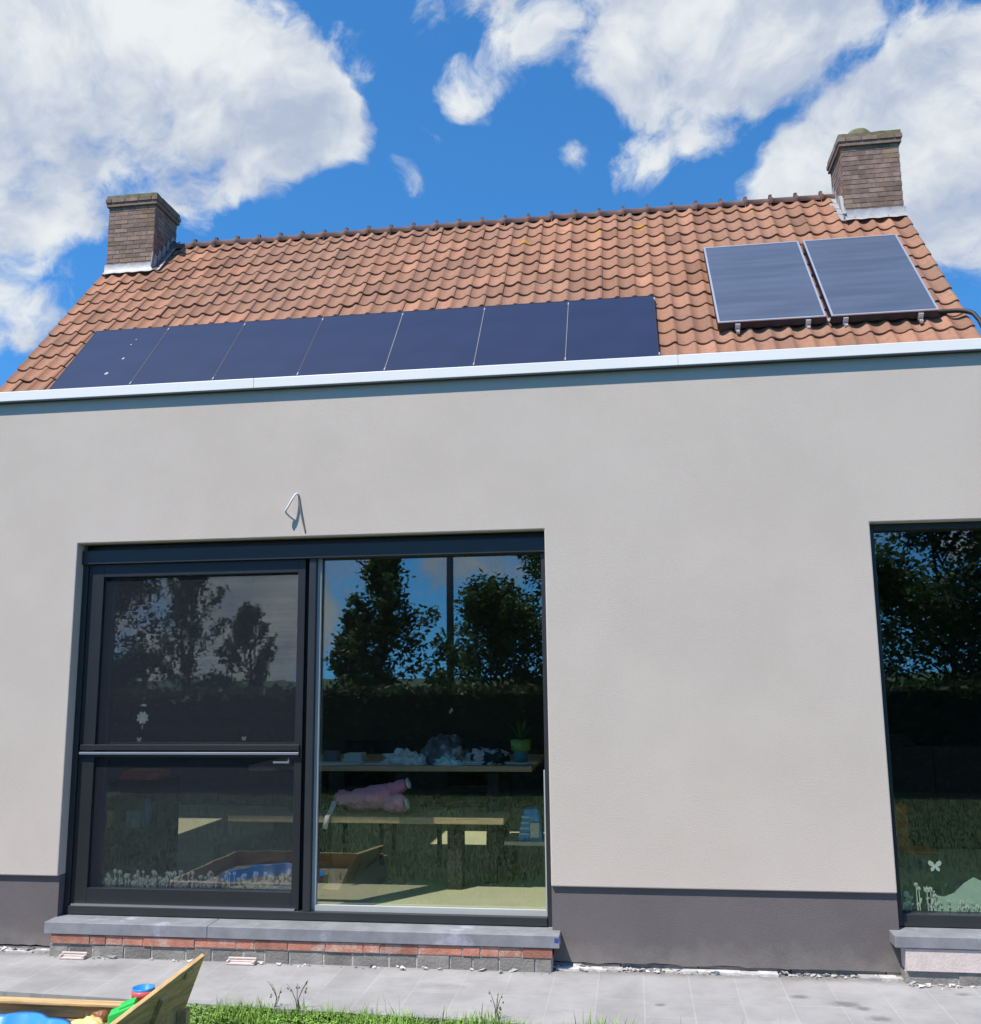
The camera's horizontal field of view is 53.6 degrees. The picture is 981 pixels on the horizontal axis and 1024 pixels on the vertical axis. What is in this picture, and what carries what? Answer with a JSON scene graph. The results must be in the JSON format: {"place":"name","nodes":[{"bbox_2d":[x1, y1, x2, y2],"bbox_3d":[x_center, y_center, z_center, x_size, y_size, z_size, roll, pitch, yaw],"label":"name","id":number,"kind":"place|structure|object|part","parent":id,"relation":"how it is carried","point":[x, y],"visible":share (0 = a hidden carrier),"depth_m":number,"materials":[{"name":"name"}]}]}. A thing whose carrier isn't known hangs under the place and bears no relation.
{"place":"outdoors","nodes":[
{"label":"outdoors","id":0,"kind":"place"},
{"bbox_2d":[53,1016,207,1023],"bbox_3d":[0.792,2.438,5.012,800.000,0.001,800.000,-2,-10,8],"label":"lawn","id":1,"kind":"structure","parent":0,"point":[196,1021],"depth_m":4.54,"materials":[{"name":"green plant"}]},
{"bbox_2d":[0,954,204,1023],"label":"sandbox","id":2,"kind":"object","parent":1,"relation":"on","point":[166,1001],"visible":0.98,"depth_m":4.21,"materials":[{"name":"brown wood"}]},
{"bbox_2d":[131,984,155,1001],"bbox_3d":[-1.537,2.140,4.294,0.102,0.070,0.102,-2,-10,8],"label":"toy cup","id":3,"kind":"object","parent":2,"relation":"on","point":[140,991],"visible":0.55,"depth_m":4.27,"materials":[{"name":"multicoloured plastic"}]},
{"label":"sand","id":4,"kind":"object","parent":2,"relation":"in","visible":0},
{"bbox_2d":[0,1011,70,1023],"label":"basin","id":5,"kind":"object","parent":4,"relation":"on","point":[25,1017],"visible":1,"depth_m":4.25,"materials":[{"name":"blue plastic"}]},
{"bbox_2d":[71,1015,104,1023],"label":"sand toy","id":6,"kind":"object","parent":4,"relation":"on","point":[92,1019],"visible":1,"depth_m":4.15,"materials":[{"name":"yellow plastic"}]},
{"bbox_2d":[90,1010,108,1022],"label":"sand scoop","id":7,"kind":"object","parent":4,"relation":"on","point":[103,1015],"visible":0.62,"depth_m":4.21,"materials":[{"name":"brown plastic"}]},
{"bbox_2d":[108,997,137,1023],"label":"sand mould","id":8,"kind":"object","parent":4,"relation":"on","point":[117,1012],"visible":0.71,"depth_m":4.15,"materials":[{"name":"green plastic"}]},
{"bbox_2d":[0,338,980,985],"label":"house extension","id":9,"kind":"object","parent":1,"relation":"on","point":[708,626],"visible":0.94,"depth_m":5.55,"materials":[{"name":"paint"}]},
{"bbox_2d":[104,775,179,874],"bbox_3d":[-2.476,2.189,6.814,0.458,0.630,0.300,-2,-10,8],"label":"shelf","id":10,"kind":"object","parent":9,"relation":"on","point":[155,845],"visible":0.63,"depth_m":6.86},
{"bbox_2d":[106,810,116,827],"bbox_3d":[-2.650,2.133,6.747,0.096,0.109,0.080,-2,-10,8],"label":"yellow tub","id":11,"kind":"object","parent":10,"relation":"in","point":[111,818],"visible":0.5,"depth_m":6.71,"materials":[{"name":"yellow plastic"}]},
{"bbox_2d":[125,810,141,827],"bbox_3d":[-2.462,2.127,6.720,0.100,0.109,0.080,-2,-10,8],"label":"teal box","id":12,"kind":"object","parent":10,"relation":"in","point":[133,818],"visible":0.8,"depth_m":6.68,"materials":[{"name":"teal plastic"}]},
{"bbox_2d":[142,799,151,827],"bbox_3d":[-2.373,2.082,6.704,0.062,0.190,0.062,-2,-10,8],"label":"bottle","id":13,"kind":"object","parent":10,"relation":"in","point":[146,815],"visible":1,"depth_m":6.68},
{"bbox_2d":[137,704,147,728],"bbox_3d":[-2.082,1.222,5.804,0.073,0.147,0.001,-2,-10,8],"label":"sun sticker","id":14,"kind":"object","parent":9,"relation":"attached to","point":[142,717],"visible":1,"depth_m":5.80,"materials":[{"name":"white plastic"}]},
{"bbox_2d":[104,869,291,889],"bbox_3d":[-1.695,2.118,5.603,1.146,0.101,0.007,-2,-10,8],"label":"flower sticker","id":15,"kind":"object","parent":9,"relation":"attached to","point":[141,881],"visible":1,"depth_m":5.60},
{"bbox_2d":[285,493,305,532],"bbox_3d":[-1.143,0.005,5.685,0.129,0.238,0.041,3,-10,-20],"label":"cable","id":16,"kind":"object","parent":9,"relation":"attached to","point":[287,507],"visible":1,"depth_m":5.68,"materials":[{"name":"white plastic"}]},
{"bbox_2d":[63,532,551,926],"bbox_3d":[-1.068,1.220,5.617,2.828,2.138,0.145,-2,-10,8],"label":"sliding door","id":17,"kind":"structure","parent":9,"relation":"in","point":[85,892],"depth_m":5.64,"materials":[{"name":"metal"}]},
{"bbox_2d":[325,740,397,865],"bbox_3d":[-0.938,2.121,7.142,0.440,0.840,0.440,-2,-10,8],"label":"chair","id":18,"kind":"object","parent":9,"relation":"on","point":[360,778],"visible":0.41,"depth_m":7.35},
{"bbox_2d":[228,809,509,889],"bbox_3d":[-0.783,2.170,6.240,1.795,0.445,0.300,-2,-10,8],"label":"bench","id":19,"kind":"object","parent":9,"relation":"on","point":[454,821],"visible":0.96,"depth_m":6.18,"materials":[{"name":"brown wood"}]},
{"bbox_2d":[322,778,410,828],"bbox_3d":[-0.781,1.871,6.245,0.538,0.297,0.250,-2,-10,8],"label":"pink jacket","id":20,"kind":"object","parent":19,"relation":"on","point":[389,797],"visible":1,"depth_m":6.24,"materials":[{"name":"fabric"}]},
{"bbox_2d":[249,754,544,883],"bbox_3d":[-0.602,2.092,6.698,1.890,0.746,0.920,-2,-10,8],"label":"dining table","id":21,"kind":"object","parent":9,"relation":"on","point":[498,798],"visible":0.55,"depth_m":6.37,"materials":[{"name":"brown wood"}]},
{"bbox_2d":[320,761,365,764],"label":"papers","id":22,"kind":"object","parent":21,"relation":"on","point":[344,763],"visible":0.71,"depth_m":6.38,"materials":[{"name":"paper"}]},
{"bbox_2d":[342,752,367,760],"bbox_3d":[-0.919,1.669,6.594,0.140,0.058,0.150,-2,-10,8],"label":"book stack","id":23,"kind":"object","parent":21,"relation":"on","point":[355,756],"visible":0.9,"depth_m":6.53,"materials":[{"name":"paper"}]},
{"bbox_2d":[361,762,392,764],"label":"papers","id":24,"kind":"object","parent":21,"relation":"on","point":[373,763],"visible":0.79,"depth_m":6.37,"materials":[{"name":"paper"}]},
{"bbox_2d":[380,748,428,764],"bbox_3d":[-0.570,1.616,6.402,0.353,0.122,0.183,-2,-10,8],"label":"knit cap","id":25,"kind":"object","parent":21,"relation":"on","point":[401,756],"visible":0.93,"depth_m":6.36,"materials":[{"name":"fabric"}]},
{"bbox_2d":[420,733,469,764],"bbox_3d":[-0.313,1.594,6.494,0.384,0.212,0.394,-2,-10,8],"label":"dark jacket","id":26,"kind":"object","parent":21,"relation":"on","point":[440,745],"visible":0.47,"depth_m":6.38,"materials":[{"name":"grey fabric"}]},
{"bbox_2d":[432,754,464,765],"bbox_3d":[-0.276,1.613,6.304,0.228,0.079,0.104,-2,-10,8],"label":"aqua cloth","id":27,"kind":"object","parent":21,"relation":"on","point":[448,760],"visible":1,"depth_m":6.27,"materials":[{"name":"teal fabric"}]},
{"bbox_2d":[463,761,484,764],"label":"papers","id":28,"kind":"object","parent":21,"relation":"on","point":[473,762],"visible":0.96,"depth_m":6.28,"materials":[{"name":"paper"}]},
{"bbox_2d":[462,746,510,764],"bbox_3d":[-0.045,1.615,6.418,0.385,0.122,0.236,-2,-10,8],"label":"patterned scarf","id":29,"kind":"object","parent":21,"relation":"on","point":[488,756],"visible":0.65,"depth_m":6.35,"materials":[{"name":"fabric"}]},
{"bbox_2d":[504,718,537,764],"bbox_3d":[0.199,1.490,6.362,0.230,0.314,0.232,-2,-10,8],"label":"potted plant","id":30,"kind":"object","parent":21,"relation":"on","point":[520,748],"visible":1,"depth_m":6.30,"materials":[{"name":"green plant"}]},
{"bbox_2d":[435,740,501,866],"bbox_3d":[-0.146,2.094,7.029,0.440,0.840,0.440,-2,-10,8],"label":"chair","id":31,"kind":"object","parent":9,"relation":"on","point":[457,778],"visible":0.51,"depth_m":7.22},
{"bbox_2d":[504,833,544,882],"bbox_3d":[0.292,2.272,6.367,0.360,0.262,0.350,-2,-10,8],"label":"stool","id":32,"kind":"object","parent":9,"relation":"on","point":[511,842],"visible":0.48,"depth_m":6.25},
{"bbox_2d":[518,807,543,840],"bbox_3d":[0.262,2.031,6.321,0.160,0.197,0.127,-2,-10,8],"label":"carton","id":33,"kind":"object","parent":32,"relation":"on","point":[531,828],"visible":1,"depth_m":6.26,"materials":[{"name":"cardboard"}]},
{"bbox_2d":[894,804,937,869],"bbox_3d":[2.905,2.223,6.651,0.225,0.400,0.260,-2,-10,8],"label":"toddler chair","id":34,"kind":"object","parent":9,"relation":"on","point":[904,846],"visible":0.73,"depth_m":6.72,"materials":[{"name":"brown plastic"}]},
{"bbox_2d":[869,521,980,927],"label":"window","id":35,"kind":"structure","parent":9,"relation":"in","point":[914,917],"depth_m":5.08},
{"bbox_2d":[928,860,940,870],"bbox_3d":[2.303,1.834,5.027,0.068,0.056,0.001,-2,-10,8],"label":"butterfly sticker","id":36,"kind":"object","parent":35,"relation":"attached to","point":[936,865],"visible":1,"depth_m":5.03,"materials":[{"name":"white paper"}]},
{"bbox_2d":[903,882,978,911],"bbox_3d":[3.057,1.962,4.898,1.866,0.145,0.007,-2,-10,8],"label":"flower sticker","id":37,"kind":"object","parent":35,"relation":"attached to","point":[931,901],"visible":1,"depth_m":5.01,"materials":[{"name":"white plastic"}]},
{"bbox_2d":[935,877,980,911],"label":"window decal","id":38,"kind":"object","parent":35,"relation":"attached to","point":[968,892],"visible":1,"depth_m":4.99},
{"bbox_2d":[890,741,980,848],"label":"sideboard","id":39,"kind":"object","parent":9,"relation":"on","point":[937,788],"visible":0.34,"depth_m":7.33,"materials":[{"name":"brown wood"}]},
{"bbox_3d":[3.603,2.146,7.300,1.420,0.690,0.014,-2,-10,8],"label":"door panel","id":40,"kind":"part","parent":39,"relation":"part of","materials":[{"name":"black wood"}]},
{"bbox_2d":[119,768,169,779],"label":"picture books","id":41,"kind":"object","parent":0,"point":[145,774],"visible":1,"depth_m":6.72,"materials":[{"name":"red paper"}]},
{"bbox_2d":[211,829,272,875],"bbox_3d":[-1.639,2.321,6.567,0.660,0.289,0.374,-2,-10,8],"label":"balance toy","id":42,"kind":"object","parent":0,"point":[237,856],"visible":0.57,"depth_m":6.72,"materials":[{"name":"brown wood"}]},
{"bbox_2d":[323,750,339,761],"bbox_3d":[-1.076,1.655,6.563,0.110,0.079,0.110,-2,-10,8],"label":"felt pot","id":43,"kind":"object","parent":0,"point":[331,755],"visible":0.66,"depth_m":6.52,"materials":[{"name":"blue fabric"}]},
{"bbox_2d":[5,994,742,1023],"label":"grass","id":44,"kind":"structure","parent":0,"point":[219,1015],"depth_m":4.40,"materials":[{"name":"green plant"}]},
{"bbox_2d":[0,128,980,391],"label":"old house","id":45,"kind":"structure","parent":0,"point":[154,274],"depth_m":13.51,"materials":[{"name":"tile"}]},
{"bbox_2d":[48,326,169,389],"bbox_3d":[-4.904,-1.926,12.488,1.079,1.318,1.184,-2,-10,8],"label":"solar module","id":46,"kind":"object","parent":45,"relation":"attached to","point":[105,358],"visible":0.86,"depth_m":12.52,"materials":[{"name":"blue glass"}]},
{"bbox_2d":[129,321,245,384],"bbox_3d":[-3.845,-1.962,12.338,1.079,1.318,1.184,-2,-10,8],"label":"solar module","id":47,"kind":"object","parent":45,"relation":"on","point":[190,353],"visible":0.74,"depth_m":12.37,"materials":[{"name":"blue glass"}]},
{"bbox_2d":[212,316,323,380],"bbox_3d":[-2.786,-1.998,12.188,1.079,1.318,1.184,-2,-10,8],"label":"solar module","id":48,"kind":"object","parent":45,"relation":"on","point":[269,348],"visible":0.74,"depth_m":12.22,"materials":[{"name":"blue glass"}]},
{"bbox_2d":[297,311,402,375],"bbox_3d":[-1.727,-2.034,12.038,1.079,1.318,1.184,-2,-10,8],"label":"solar module","id":49,"kind":"object","parent":45,"relation":"attached to","point":[353,343],"visible":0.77,"depth_m":12.07,"materials":[{"name":"blue glass"}]},
{"bbox_2d":[384,306,484,370],"bbox_3d":[-0.668,-2.070,11.888,1.079,1.318,1.184,-2,-10,8],"label":"solar module","id":50,"kind":"object","parent":45,"relation":"attached to","point":[437,338],"visible":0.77,"depth_m":11.92,"materials":[{"name":"blue glass"}]},
{"bbox_2d":[473,301,568,365],"bbox_3d":[0.391,-2.105,11.738,1.079,1.318,1.184,-2,-10,8],"label":"solar module","id":51,"kind":"object","parent":45,"relation":"attached to","point":[523,333],"visible":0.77,"depth_m":11.77,"materials":[{"name":"blue glass"}]},
{"bbox_2d":[565,295,659,360],"bbox_3d":[1.449,-2.141,11.588,1.079,1.318,1.184,-2,-10,8],"label":"solar module","id":52,"kind":"object","parent":45,"relation":"attached to","point":[611,328],"visible":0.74,"depth_m":11.62,"materials":[{"name":"blue glass"}]},
{"bbox_2d":[703,241,830,333],"bbox_3d":[3.388,-2.820,12.074,1.280,1.719,1.483,-2,-10,8],"label":"solar collector","id":53,"kind":"object","parent":45,"relation":"attached to","point":[762,285],"visible":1,"depth_m":11.89,"materials":[{"name":"metal"}]},
{"bbox_2d":[802,234,938,327],"bbox_3d":[4.599,-2.861,11.902,1.173,1.719,1.483,-2,-10,8],"label":"solar collector","id":54,"kind":"object","parent":45,"relation":"attached to","point":[868,278],"visible":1,"depth_m":11.71,"materials":[{"name":"metal"}]},
{"bbox_2d":[938,308,980,327],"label":"pipe","id":55,"kind":"object","parent":45,"relation":"attached to","point":[975,315],"visible":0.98,"depth_m":10.98,"materials":[{"name":"grey metal"}]},
{"bbox_2d":[0,950,980,1023],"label":"terrace","id":56,"kind":"structure","parent":0,"point":[555,996],"depth_m":4.71,"materials":[{"name":"grey concrete"}]},
{"bbox_2d":[59,951,87,959],"bbox_3d":[-2.306,2.450,5.359,0.150,0.031,0.042,-2,-10,8],"label":"brick","id":57,"kind":"object","parent":56,"relation":"on","point":[74,955],"visible":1,"depth_m":5.36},
{"bbox_2d":[226,957,256,965],"bbox_3d":[-1.341,2.417,5.223,0.160,0.031,0.042,-2,-10,8],"label":"brick","id":58,"kind":"object","parent":56,"relation":"on","point":[239,961],"visible":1,"depth_m":5.22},
{"bbox_2d":[268,982,281,1007],"bbox_3d":[-1.012,2.265,4.548,0.065,0.128,0.028,-4,-10,20],"label":"weed","id":59,"kind":"object","parent":56,"relation":"on","point":[275,994],"visible":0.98,"depth_m":4.55,"materials":[{"name":"plant"}]},
{"bbox_2d":[287,979,308,1008],"bbox_3d":[-0.899,2.251,4.516,0.103,0.142,0.032,-2,-10,8],"label":"weed","id":60,"kind":"object","parent":56,"relation":"on","point":[297,1002],"visible":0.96,"depth_m":4.52,"materials":[{"name":"plant"}]},
{"bbox_2d":[0,946,980,988],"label":"rubble","id":61,"kind":"object","parent":56,"relation":"on","point":[861,977],"visible":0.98,"depth_m":4.99,"materials":[{"name":"grey stone"}]},
{"bbox_2d":[489,990,503,1019],"bbox_3d":[0.029,2.224,4.367,0.074,0.129,0.036,-8,-12,37],"label":"weed","id":62,"kind":"object","parent":56,"relation":"on","point":[496,1005],"visible":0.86,"depth_m":4.36,"materials":[{"name":"plant"}]},
{"bbox_2d":[0,0,980,386],"label":"sky","id":63,"kind":"structure","parent":0,"point":[248,118],"materials":[{"name":"blue"}]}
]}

